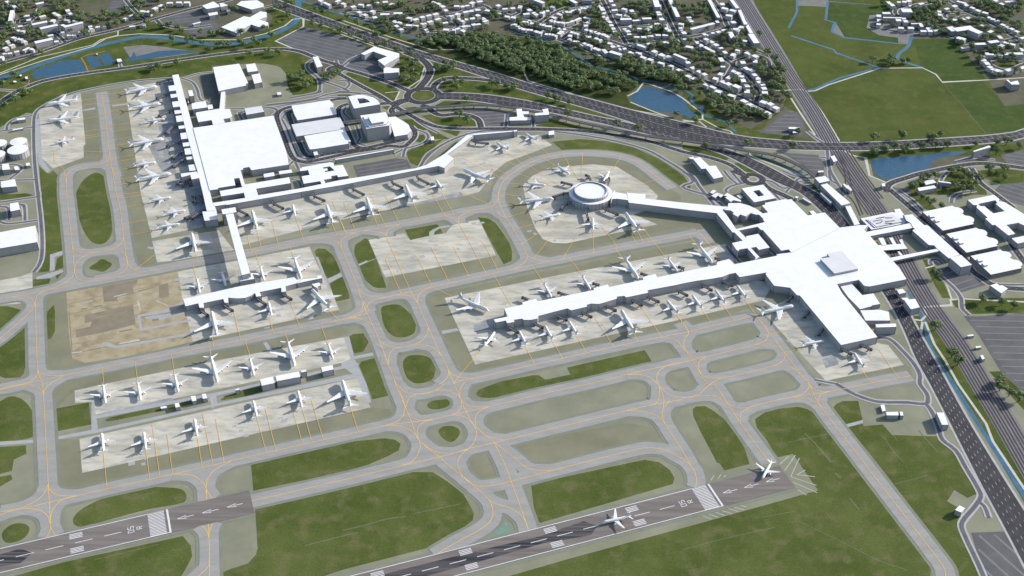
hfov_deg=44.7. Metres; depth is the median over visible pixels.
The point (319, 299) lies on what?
jumbo jet
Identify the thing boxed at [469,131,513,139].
boarding gallery
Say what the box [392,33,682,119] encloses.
woodland floor
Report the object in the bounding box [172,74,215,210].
airport pier
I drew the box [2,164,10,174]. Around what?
pump house
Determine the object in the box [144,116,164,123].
airliner
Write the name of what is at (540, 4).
apartment block
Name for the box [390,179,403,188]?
jet bridge
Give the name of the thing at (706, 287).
jet bridge
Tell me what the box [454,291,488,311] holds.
jumbo jet
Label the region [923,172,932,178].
broadleaf tree
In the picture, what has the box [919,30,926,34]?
house
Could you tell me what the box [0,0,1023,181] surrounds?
ground
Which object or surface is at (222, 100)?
link corridor
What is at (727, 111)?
broadleaf tree
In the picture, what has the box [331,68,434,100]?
roundabout island
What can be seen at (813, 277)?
terminal building
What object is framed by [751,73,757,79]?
house
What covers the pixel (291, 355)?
jumbo jet
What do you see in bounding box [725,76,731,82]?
house
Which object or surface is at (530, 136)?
airliner
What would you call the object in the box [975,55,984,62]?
broadleaf tree
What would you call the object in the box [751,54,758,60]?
house
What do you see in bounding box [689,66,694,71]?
house
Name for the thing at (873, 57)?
broadleaf tree
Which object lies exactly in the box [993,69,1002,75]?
house
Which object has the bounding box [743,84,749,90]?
house
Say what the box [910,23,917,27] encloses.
apartment block
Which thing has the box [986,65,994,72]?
house
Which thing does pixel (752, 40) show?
apartment block
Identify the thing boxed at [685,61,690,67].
house
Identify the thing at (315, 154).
stair tower
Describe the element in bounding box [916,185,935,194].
service hut
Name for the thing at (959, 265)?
office building
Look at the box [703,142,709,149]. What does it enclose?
broadleaf tree
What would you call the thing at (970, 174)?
broadleaf tree
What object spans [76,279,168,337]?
dug earth
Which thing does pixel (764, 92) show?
house
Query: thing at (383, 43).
broadleaf tree
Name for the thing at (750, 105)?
house
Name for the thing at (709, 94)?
broadleaf tree
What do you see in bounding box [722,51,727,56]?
house
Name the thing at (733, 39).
broadleaf tree
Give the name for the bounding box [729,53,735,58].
house
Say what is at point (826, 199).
station building
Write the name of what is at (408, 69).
broadleaf tree
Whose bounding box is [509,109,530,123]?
station building
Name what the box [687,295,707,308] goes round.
airliner
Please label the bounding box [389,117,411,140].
hotel wing
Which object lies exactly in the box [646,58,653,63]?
house
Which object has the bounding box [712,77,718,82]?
house
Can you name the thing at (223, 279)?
airliner
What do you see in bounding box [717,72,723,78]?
house
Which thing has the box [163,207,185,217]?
airliner
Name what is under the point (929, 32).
house
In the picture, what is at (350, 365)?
service road
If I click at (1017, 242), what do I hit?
office building
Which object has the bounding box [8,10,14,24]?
apartment block
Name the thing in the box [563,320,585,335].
airliner
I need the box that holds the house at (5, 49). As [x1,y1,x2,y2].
[2,46,9,51]
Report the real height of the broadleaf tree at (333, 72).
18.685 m
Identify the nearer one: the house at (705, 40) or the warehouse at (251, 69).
the warehouse at (251, 69)
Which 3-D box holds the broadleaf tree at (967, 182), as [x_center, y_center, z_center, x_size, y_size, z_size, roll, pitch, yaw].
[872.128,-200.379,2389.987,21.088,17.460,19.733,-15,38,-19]
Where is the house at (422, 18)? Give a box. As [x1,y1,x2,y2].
[419,16,425,21]
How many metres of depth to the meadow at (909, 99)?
2756.00 m
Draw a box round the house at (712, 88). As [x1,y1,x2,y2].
[709,85,716,91]
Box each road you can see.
[0,0,1023,561]
[0,103,862,444]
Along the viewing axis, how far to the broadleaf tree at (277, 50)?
2865.38 m
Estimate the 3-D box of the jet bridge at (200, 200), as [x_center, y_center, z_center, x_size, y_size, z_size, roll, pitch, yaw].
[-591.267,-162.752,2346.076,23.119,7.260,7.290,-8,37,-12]
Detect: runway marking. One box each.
[0,503,242,572]
[352,478,779,575]
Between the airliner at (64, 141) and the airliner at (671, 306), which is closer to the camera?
the airliner at (671, 306)
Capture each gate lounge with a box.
[168,85,175,93]
[170,94,177,101]
[172,101,179,110]
[174,110,181,117]
[176,115,183,126]
[178,125,185,132]
[180,133,188,144]
[182,142,189,151]
[184,148,192,156]
[186,156,193,164]
[188,164,196,171]
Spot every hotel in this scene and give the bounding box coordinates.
[348,95,380,118]
[360,112,391,141]
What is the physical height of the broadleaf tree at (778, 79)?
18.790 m
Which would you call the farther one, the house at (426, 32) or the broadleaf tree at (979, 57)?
the house at (426, 32)
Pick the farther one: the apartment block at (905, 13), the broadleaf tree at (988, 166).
the apartment block at (905, 13)
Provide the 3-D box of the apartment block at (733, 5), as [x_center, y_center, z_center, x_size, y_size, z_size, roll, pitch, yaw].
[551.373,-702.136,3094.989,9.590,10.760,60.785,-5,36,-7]
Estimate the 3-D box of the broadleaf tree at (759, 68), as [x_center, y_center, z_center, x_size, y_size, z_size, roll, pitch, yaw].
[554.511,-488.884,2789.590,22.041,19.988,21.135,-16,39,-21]
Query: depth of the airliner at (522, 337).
2006.17 m
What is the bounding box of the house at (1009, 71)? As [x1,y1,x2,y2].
[1003,68,1013,75]
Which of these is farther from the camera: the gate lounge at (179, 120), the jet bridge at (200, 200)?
the gate lounge at (179, 120)
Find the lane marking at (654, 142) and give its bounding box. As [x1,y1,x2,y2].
[24,2,1022,549]
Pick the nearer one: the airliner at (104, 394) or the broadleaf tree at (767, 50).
the airliner at (104, 394)
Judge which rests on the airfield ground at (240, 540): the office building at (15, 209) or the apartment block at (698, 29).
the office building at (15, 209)
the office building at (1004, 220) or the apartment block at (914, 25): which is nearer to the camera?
the office building at (1004, 220)
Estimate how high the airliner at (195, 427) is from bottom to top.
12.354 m
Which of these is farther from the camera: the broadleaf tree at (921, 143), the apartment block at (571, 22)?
the apartment block at (571, 22)
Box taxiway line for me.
[1,91,945,575]
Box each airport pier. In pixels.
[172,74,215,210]
[183,277,300,310]
[300,134,473,196]
[494,259,739,329]
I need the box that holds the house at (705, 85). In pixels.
[702,83,708,88]
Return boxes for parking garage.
[291,100,336,122]
[291,117,344,140]
[304,129,350,154]
[922,206,973,234]
[945,228,997,256]
[969,250,1021,278]
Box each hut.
[175,403,180,410]
[191,396,196,404]
[192,22,200,26]
[202,394,207,402]
[711,193,719,198]
[723,193,740,202]
[788,127,799,131]
[830,155,836,164]
[842,184,851,193]
[880,405,885,412]
[885,412,898,418]
[896,289,905,297]
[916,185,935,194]
[923,179,935,186]
[935,412,947,429]
[938,181,951,186]
[954,505,964,516]
[979,355,984,362]
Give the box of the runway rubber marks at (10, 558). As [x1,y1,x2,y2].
[0,548,31,565]
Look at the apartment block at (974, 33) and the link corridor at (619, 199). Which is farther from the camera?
the apartment block at (974, 33)
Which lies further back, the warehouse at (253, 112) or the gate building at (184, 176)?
the warehouse at (253, 112)
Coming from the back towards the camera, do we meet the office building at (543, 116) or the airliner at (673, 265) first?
the office building at (543, 116)
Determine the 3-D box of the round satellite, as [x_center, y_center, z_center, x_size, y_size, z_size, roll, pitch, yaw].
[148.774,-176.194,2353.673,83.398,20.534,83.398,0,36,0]
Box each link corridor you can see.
[220,92,225,108]
[610,190,627,206]
[627,193,726,219]
[716,210,745,241]
[737,222,764,235]
[845,205,859,225]
[893,209,905,223]
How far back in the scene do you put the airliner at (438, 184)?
2393.77 m
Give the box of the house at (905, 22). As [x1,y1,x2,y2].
[902,20,908,25]
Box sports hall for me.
[221,11,268,35]
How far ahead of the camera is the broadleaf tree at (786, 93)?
2687.47 m
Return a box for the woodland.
[0,0,1023,102]
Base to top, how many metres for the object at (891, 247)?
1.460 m
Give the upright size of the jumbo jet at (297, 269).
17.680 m
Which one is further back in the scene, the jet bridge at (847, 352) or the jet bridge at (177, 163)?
the jet bridge at (177, 163)
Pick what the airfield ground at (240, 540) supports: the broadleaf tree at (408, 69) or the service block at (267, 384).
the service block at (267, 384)
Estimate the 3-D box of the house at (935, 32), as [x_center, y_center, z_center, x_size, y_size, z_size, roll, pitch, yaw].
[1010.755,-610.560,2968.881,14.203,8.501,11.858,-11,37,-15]
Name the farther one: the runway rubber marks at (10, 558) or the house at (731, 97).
the house at (731, 97)
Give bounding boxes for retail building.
[202,1,219,13]
[208,12,218,19]
[220,3,228,10]
[237,0,263,12]
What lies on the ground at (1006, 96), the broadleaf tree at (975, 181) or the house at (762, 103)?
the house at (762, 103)
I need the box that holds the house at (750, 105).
[745,103,753,109]
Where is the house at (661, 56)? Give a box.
[658,53,665,58]
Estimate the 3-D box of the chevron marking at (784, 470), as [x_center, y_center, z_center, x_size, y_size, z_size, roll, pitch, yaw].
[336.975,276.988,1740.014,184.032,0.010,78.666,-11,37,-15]
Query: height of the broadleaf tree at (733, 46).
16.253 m
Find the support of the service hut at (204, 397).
on the airfield ground at (240, 540)
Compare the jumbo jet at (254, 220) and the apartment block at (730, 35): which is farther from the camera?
the apartment block at (730, 35)
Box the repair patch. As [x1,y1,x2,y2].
[52,112,869,465]
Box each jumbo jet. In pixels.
[46,93,77,106]
[46,110,79,123]
[125,83,156,95]
[127,99,160,112]
[127,135,163,149]
[135,168,170,184]
[176,232,212,252]
[192,353,232,382]
[194,311,235,336]
[237,210,273,230]
[270,338,308,366]
[278,252,313,278]
[307,289,341,310]
[313,204,347,223]
[327,380,368,408]
[353,197,387,216]
[394,184,427,202]
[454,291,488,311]
[463,169,494,183]
[518,191,552,208]
[612,253,645,278]
[612,309,649,334]
[618,212,651,231]
[686,239,717,263]
[757,299,793,319]
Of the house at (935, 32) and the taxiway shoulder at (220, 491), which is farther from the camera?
the house at (935, 32)
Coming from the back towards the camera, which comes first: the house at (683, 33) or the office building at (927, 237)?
the house at (683, 33)
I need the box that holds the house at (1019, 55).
[1013,52,1023,58]
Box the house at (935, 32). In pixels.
[932,29,939,34]
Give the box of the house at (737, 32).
[734,29,740,34]
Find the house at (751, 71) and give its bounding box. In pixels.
[747,69,754,75]
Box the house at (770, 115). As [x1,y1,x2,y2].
[763,111,771,118]
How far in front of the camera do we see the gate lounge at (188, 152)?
2479.16 m
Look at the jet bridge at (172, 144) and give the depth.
2520.95 m
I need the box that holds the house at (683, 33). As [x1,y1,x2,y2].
[681,31,686,36]
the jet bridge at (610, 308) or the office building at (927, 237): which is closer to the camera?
the jet bridge at (610, 308)
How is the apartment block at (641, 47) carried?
on the ground at (1006, 96)
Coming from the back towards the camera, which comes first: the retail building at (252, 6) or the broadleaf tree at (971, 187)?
the retail building at (252, 6)
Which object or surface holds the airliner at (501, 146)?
on the apron at (312, 356)
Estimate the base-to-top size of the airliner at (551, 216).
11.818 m
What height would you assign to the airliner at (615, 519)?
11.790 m
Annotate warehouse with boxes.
[1,179,17,192]
[244,106,264,118]
[246,63,257,75]
[251,73,262,88]
[692,157,722,182]
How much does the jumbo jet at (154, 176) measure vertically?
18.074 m
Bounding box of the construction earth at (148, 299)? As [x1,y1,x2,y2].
[66,271,192,362]
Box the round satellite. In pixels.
[569,182,612,210]
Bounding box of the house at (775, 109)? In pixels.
[771,106,779,112]
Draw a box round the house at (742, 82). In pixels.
[740,79,745,85]
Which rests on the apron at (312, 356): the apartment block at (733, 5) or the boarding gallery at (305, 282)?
the boarding gallery at (305, 282)
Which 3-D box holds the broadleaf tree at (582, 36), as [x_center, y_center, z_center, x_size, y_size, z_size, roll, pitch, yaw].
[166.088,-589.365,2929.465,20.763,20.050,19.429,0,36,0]
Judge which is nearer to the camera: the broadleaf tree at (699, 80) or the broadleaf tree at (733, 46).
the broadleaf tree at (699, 80)
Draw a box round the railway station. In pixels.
[860,212,904,230]
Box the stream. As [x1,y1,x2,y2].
[0,0,1023,498]
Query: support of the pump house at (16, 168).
on the airfield ground at (240, 540)
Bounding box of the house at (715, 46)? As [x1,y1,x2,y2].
[712,43,719,48]
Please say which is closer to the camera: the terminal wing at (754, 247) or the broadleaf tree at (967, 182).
the terminal wing at (754, 247)
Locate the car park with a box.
[109,0,1023,575]
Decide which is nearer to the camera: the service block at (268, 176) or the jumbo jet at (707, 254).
the jumbo jet at (707, 254)
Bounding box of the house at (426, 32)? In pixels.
[424,29,429,34]
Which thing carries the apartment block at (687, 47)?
on the ground at (1006, 96)
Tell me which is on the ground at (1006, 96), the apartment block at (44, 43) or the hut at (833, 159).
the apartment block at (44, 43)
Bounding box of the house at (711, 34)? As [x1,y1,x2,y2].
[708,32,714,37]
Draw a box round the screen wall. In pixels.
[335,149,393,163]
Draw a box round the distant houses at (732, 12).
[5,0,1016,20]
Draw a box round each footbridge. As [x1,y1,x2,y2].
[867,223,912,238]
[891,249,938,261]
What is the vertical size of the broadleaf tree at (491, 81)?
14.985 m
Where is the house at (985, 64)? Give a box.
[982,62,990,68]
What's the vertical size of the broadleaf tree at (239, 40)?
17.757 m
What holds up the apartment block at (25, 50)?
on the ground at (1006, 96)
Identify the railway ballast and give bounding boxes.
[734,0,836,141]
[830,151,1023,477]
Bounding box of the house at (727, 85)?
[724,82,732,89]
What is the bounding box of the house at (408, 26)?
[406,24,411,29]
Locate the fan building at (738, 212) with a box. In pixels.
[723,203,762,222]
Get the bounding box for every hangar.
[0,226,38,256]
[213,64,248,96]
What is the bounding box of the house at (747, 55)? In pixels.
[743,52,750,58]
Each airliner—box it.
[55,135,74,143]
[88,433,116,451]
[90,383,116,402]
[125,381,151,399]
[131,432,158,450]
[133,159,155,168]
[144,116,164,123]
[148,193,170,203]
[156,220,178,230]
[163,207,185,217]
[163,373,188,391]
[182,419,209,437]
[186,278,208,292]
[212,270,233,285]
[239,355,263,375]
[242,400,267,417]
[250,265,272,279]
[259,302,282,315]
[283,204,304,215]
[287,390,313,407]
[318,342,340,358]
[430,180,449,189]
[478,332,499,346]
[496,142,510,150]
[512,331,533,345]
[525,133,540,141]
[525,178,545,188]
[536,281,556,296]
[539,210,559,220]
[539,325,560,339]
[555,161,568,174]
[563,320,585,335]
[576,275,595,289]
[582,218,602,229]
[598,170,613,181]
[602,507,632,527]
[663,255,681,271]
[663,300,684,313]
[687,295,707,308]
[711,290,730,303]
[732,285,751,298]
[756,459,780,478]
[800,336,823,349]
[848,352,870,367]
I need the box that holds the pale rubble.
[71,293,167,353]
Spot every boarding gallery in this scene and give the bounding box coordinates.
[297,275,322,287]
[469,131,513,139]
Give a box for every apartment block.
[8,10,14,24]
[22,47,29,53]
[31,21,48,29]
[34,38,54,48]
[35,2,44,7]
[39,24,59,33]
[64,22,84,33]
[529,0,544,9]
[566,20,574,25]
[569,0,577,5]
[574,17,581,23]
[581,0,591,3]
[608,51,622,58]
[620,18,631,24]
[632,19,641,23]
[636,44,646,50]
[642,17,651,22]
[652,0,660,10]
[668,0,679,20]
[672,53,687,65]
[685,45,693,50]
[689,23,715,33]
[703,46,716,55]
[706,0,719,20]
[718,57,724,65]
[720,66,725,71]
[727,32,735,42]
[728,0,739,10]
[730,21,736,27]
[731,84,741,93]
[737,10,746,27]
[745,24,752,33]
[747,34,759,47]
[881,12,890,16]
[882,17,901,21]
[895,19,901,26]
[899,8,912,17]
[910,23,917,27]
[918,23,923,30]
[946,26,955,35]
[953,26,972,35]
[955,36,966,44]
[960,47,970,51]
[966,28,982,39]
[970,43,985,49]
[986,40,999,45]
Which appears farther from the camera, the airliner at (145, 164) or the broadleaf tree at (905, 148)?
the broadleaf tree at (905, 148)
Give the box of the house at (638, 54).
[635,52,641,57]
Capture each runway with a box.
[0,490,253,572]
[350,466,794,575]
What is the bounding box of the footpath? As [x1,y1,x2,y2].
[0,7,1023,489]
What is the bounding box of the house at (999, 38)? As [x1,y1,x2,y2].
[996,36,1003,40]
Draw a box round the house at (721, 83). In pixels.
[719,80,724,87]
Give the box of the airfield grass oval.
[0,173,459,542]
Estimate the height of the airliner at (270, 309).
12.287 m
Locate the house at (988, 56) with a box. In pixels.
[984,53,993,58]
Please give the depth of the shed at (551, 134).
2554.72 m
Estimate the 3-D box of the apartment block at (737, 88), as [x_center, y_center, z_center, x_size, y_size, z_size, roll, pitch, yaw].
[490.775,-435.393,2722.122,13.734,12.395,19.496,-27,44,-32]
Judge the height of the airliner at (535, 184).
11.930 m
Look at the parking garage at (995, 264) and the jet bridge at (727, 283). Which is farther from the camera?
the parking garage at (995, 264)
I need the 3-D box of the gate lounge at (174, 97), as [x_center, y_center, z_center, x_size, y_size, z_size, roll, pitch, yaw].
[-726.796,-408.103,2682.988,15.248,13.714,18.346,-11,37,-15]
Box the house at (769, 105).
[766,102,774,109]
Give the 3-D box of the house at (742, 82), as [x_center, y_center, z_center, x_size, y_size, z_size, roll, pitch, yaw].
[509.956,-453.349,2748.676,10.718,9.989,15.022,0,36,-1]
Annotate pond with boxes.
[32,50,966,178]
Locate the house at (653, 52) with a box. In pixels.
[651,50,657,56]
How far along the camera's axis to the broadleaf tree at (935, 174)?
2413.89 m
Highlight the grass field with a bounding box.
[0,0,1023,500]
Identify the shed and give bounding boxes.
[12,128,23,131]
[17,117,25,122]
[549,131,554,137]
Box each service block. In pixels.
[260,376,275,391]
[263,172,274,180]
[275,372,300,387]
[279,170,292,177]
[301,370,306,377]
[312,283,320,291]
[321,365,333,376]
[840,284,879,312]
[859,310,889,324]
[874,323,895,333]
[971,146,990,158]
[1004,80,1019,90]
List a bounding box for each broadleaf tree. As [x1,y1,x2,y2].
[0,101,7,107]
[9,70,18,77]
[10,94,20,101]
[16,86,26,94]
[236,38,244,42]
[245,49,252,54]
[267,30,274,37]
[275,48,282,54]
[286,73,294,81]
[302,81,309,87]
[330,69,338,77]
[372,31,379,35]
[381,39,387,46]
[393,47,402,52]
[400,74,409,81]
[406,67,413,74]
[408,60,417,65]
[433,62,440,69]
[443,63,451,70]
[450,62,456,69]
[454,109,463,117]
[462,115,469,123]
[487,78,494,85]
[493,80,500,87]
[552,94,558,101]
[564,108,572,116]
[574,41,580,47]
[578,34,586,41]
[612,118,621,125]
[632,123,642,131]
[655,40,662,45]
[676,78,682,84]
[678,83,686,88]
[686,36,693,43]
[691,116,699,123]
[693,77,703,85]
[699,51,707,58]
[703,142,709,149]
[705,91,714,97]
[706,56,713,63]
[710,58,718,64]
[712,95,720,100]
[720,93,727,100]
[724,108,731,113]
[725,120,733,125]
[727,105,735,110]
[730,36,737,43]
[730,44,739,50]
[740,113,746,117]
[743,139,752,144]
[751,89,757,96]
[754,66,764,70]
[757,109,764,115]
[763,48,771,55]
[769,70,777,77]
[771,53,779,60]
[775,76,783,82]
[776,84,784,89]
[776,98,785,102]
[784,90,791,98]
[788,141,797,148]
[795,127,802,133]
[869,55,877,61]
[869,132,879,140]
[869,147,879,155]
[880,144,889,152]
[885,58,893,65]
[889,142,899,148]
[898,130,906,139]
[901,146,910,153]
[903,142,911,147]
[910,181,918,187]
[916,140,926,149]
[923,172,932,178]
[925,196,937,205]
[928,140,936,147]
[929,268,942,277]
[929,320,942,329]
[931,171,940,177]
[940,142,948,147]
[945,347,958,357]
[947,166,955,170]
[951,180,960,187]
[953,165,963,171]
[953,355,965,364]
[960,185,966,192]
[962,179,973,185]
[964,171,975,178]
[966,184,976,192]
[968,42,976,48]
[970,179,978,183]
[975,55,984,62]
[976,173,983,179]
[978,293,986,301]
[984,163,994,169]
[993,138,1000,143]
[993,146,1002,154]
[993,375,1005,382]
[994,55,1002,61]
[995,380,1008,390]
[997,297,1007,305]
[1000,164,1010,171]
[1001,136,1013,145]
[1002,173,1008,179]
[1005,387,1015,394]
[1008,53,1016,57]
[1010,300,1020,307]
[1014,390,1023,401]
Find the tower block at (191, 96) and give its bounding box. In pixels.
[188,90,194,103]
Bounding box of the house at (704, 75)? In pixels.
[701,73,707,78]
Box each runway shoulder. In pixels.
[0,488,255,575]
[339,463,797,575]
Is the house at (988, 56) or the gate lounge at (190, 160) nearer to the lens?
the gate lounge at (190, 160)
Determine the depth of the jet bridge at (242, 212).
2311.59 m
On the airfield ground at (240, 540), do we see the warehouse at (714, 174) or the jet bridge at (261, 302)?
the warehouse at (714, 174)
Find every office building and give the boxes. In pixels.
[10,202,20,217]
[192,101,207,115]
[300,162,348,186]
[313,56,322,72]
[361,46,399,69]
[384,67,399,78]
[535,108,548,121]
[741,185,775,206]
[903,214,959,262]
[903,299,919,314]
[948,255,971,275]
[966,195,1023,240]
[989,283,1007,297]
[1010,236,1023,248]
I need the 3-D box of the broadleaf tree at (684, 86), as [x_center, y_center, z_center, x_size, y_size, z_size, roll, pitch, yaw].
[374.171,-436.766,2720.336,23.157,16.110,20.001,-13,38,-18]
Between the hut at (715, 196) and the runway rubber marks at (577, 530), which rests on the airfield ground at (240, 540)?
the hut at (715, 196)
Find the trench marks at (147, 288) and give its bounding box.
[67,281,177,354]
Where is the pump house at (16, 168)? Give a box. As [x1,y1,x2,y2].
[14,166,19,172]
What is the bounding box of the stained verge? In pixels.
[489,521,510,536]
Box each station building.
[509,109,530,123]
[814,176,829,188]
[820,183,850,209]
[820,192,831,205]
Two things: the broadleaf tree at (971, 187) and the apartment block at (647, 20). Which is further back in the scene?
the apartment block at (647, 20)
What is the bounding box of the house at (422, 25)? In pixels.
[420,23,426,27]
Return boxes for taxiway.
[0,91,955,575]
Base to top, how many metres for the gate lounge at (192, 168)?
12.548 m
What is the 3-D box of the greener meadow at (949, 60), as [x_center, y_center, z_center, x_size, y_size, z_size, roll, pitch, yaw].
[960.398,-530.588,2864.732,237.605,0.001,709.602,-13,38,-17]
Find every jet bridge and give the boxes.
[155,93,169,100]
[156,79,172,84]
[157,109,173,117]
[165,125,176,134]
[166,141,181,147]
[170,151,183,159]
[170,158,185,168]
[183,209,205,219]
[189,210,204,219]
[191,194,202,198]
[192,199,203,202]
[198,309,209,317]
[222,304,233,314]
[235,206,248,216]
[256,298,266,307]
[271,200,283,209]
[281,293,292,300]
[312,192,325,201]
[351,185,364,197]
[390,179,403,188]
[416,175,429,184]
[471,139,488,146]
[508,326,518,336]
[533,323,543,330]
[552,192,568,199]
[556,315,567,322]
[557,291,568,296]
[558,201,571,210]
[560,181,572,186]
[581,311,592,318]
[585,208,589,220]
[603,207,618,216]
[605,305,616,313]
[631,299,642,307]
[647,296,659,304]
[677,290,688,296]
[701,284,712,293]
[721,280,733,289]
[841,348,852,355]
[859,344,872,351]
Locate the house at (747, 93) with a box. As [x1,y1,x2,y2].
[744,89,749,97]
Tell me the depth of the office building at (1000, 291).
2108.64 m
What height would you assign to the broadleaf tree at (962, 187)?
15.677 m
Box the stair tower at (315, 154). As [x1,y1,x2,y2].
[313,151,318,158]
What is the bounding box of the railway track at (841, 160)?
[736,0,1023,475]
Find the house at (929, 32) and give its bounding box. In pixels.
[927,30,932,35]
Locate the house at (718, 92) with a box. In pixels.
[714,90,722,94]
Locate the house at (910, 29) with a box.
[907,27,913,32]
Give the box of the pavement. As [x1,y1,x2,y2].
[0,0,1023,575]
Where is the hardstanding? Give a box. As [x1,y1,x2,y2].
[46,88,911,486]
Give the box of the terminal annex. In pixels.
[196,109,232,126]
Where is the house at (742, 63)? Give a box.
[739,61,745,67]
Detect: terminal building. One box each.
[193,116,288,196]
[734,225,906,351]
[756,199,839,253]
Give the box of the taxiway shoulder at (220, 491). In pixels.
[0,91,958,575]
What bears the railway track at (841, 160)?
on the pavement
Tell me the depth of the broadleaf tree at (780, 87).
2711.41 m
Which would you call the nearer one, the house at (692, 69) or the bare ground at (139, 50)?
the house at (692, 69)
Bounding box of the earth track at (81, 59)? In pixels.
[24,51,104,83]
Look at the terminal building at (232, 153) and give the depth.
2480.10 m
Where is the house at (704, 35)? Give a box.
[702,33,708,38]
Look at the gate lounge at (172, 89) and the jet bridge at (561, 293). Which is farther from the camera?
the gate lounge at (172, 89)
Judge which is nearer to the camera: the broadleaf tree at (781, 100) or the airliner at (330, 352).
the airliner at (330, 352)
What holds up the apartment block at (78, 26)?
on the ground at (1006, 96)
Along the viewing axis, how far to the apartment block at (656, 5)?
3070.70 m
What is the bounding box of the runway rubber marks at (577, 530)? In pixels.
[379,521,596,575]
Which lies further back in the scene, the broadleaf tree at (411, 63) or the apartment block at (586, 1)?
the apartment block at (586, 1)
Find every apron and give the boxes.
[0,82,903,472]
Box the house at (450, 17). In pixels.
[448,15,454,20]
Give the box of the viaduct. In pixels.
[342,104,816,177]
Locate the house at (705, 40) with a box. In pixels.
[703,38,709,43]
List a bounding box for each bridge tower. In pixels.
[221,207,237,224]
[238,274,254,285]
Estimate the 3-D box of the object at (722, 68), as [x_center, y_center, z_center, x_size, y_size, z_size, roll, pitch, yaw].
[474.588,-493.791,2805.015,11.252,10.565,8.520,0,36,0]
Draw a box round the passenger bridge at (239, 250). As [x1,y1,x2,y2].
[226,213,250,278]
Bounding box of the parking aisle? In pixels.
[112,0,1023,575]
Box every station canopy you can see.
[878,238,886,244]
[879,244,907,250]
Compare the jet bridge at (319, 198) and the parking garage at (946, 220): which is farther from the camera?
the jet bridge at (319, 198)
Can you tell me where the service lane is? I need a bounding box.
[0,36,1023,575]
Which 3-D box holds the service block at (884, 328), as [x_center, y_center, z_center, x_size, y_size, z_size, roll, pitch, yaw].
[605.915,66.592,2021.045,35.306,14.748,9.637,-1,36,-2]
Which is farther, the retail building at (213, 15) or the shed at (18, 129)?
the retail building at (213, 15)
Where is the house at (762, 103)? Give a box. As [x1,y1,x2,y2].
[759,100,767,107]
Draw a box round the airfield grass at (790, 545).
[0,139,978,575]
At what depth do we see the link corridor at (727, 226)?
2261.71 m
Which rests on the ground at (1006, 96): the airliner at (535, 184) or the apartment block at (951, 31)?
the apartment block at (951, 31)
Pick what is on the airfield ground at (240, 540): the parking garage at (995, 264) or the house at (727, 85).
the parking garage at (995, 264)
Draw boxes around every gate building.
[181,171,197,182]
[190,173,199,186]
[202,211,218,226]
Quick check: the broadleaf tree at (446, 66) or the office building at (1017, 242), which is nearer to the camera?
the office building at (1017, 242)
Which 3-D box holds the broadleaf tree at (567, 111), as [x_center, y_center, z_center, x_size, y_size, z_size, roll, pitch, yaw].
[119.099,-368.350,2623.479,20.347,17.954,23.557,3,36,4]
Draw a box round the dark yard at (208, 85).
[198,73,219,107]
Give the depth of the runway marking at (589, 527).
1679.84 m
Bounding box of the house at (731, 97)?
[727,94,735,100]
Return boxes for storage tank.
[0,139,8,150]
[0,150,6,162]
[7,145,29,159]
[10,137,28,146]
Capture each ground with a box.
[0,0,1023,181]
[0,64,1023,575]
[124,0,912,57]
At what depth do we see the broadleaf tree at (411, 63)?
2806.14 m
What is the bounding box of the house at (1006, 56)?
[1003,53,1012,58]
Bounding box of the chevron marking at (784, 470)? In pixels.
[703,455,816,518]
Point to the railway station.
(885, 220)
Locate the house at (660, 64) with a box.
[657,61,664,67]
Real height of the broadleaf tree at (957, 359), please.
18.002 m
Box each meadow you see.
[754,0,1022,141]
[827,3,1023,133]
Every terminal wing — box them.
[213,177,301,211]
[731,234,769,260]
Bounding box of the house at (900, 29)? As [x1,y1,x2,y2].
[897,27,903,31]
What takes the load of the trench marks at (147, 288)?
on the construction earth at (148, 299)
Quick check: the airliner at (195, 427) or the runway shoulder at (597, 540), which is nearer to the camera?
the runway shoulder at (597, 540)
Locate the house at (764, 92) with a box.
[761,91,767,98]
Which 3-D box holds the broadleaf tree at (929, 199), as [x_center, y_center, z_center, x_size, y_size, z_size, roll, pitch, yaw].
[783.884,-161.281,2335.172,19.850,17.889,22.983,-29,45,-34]

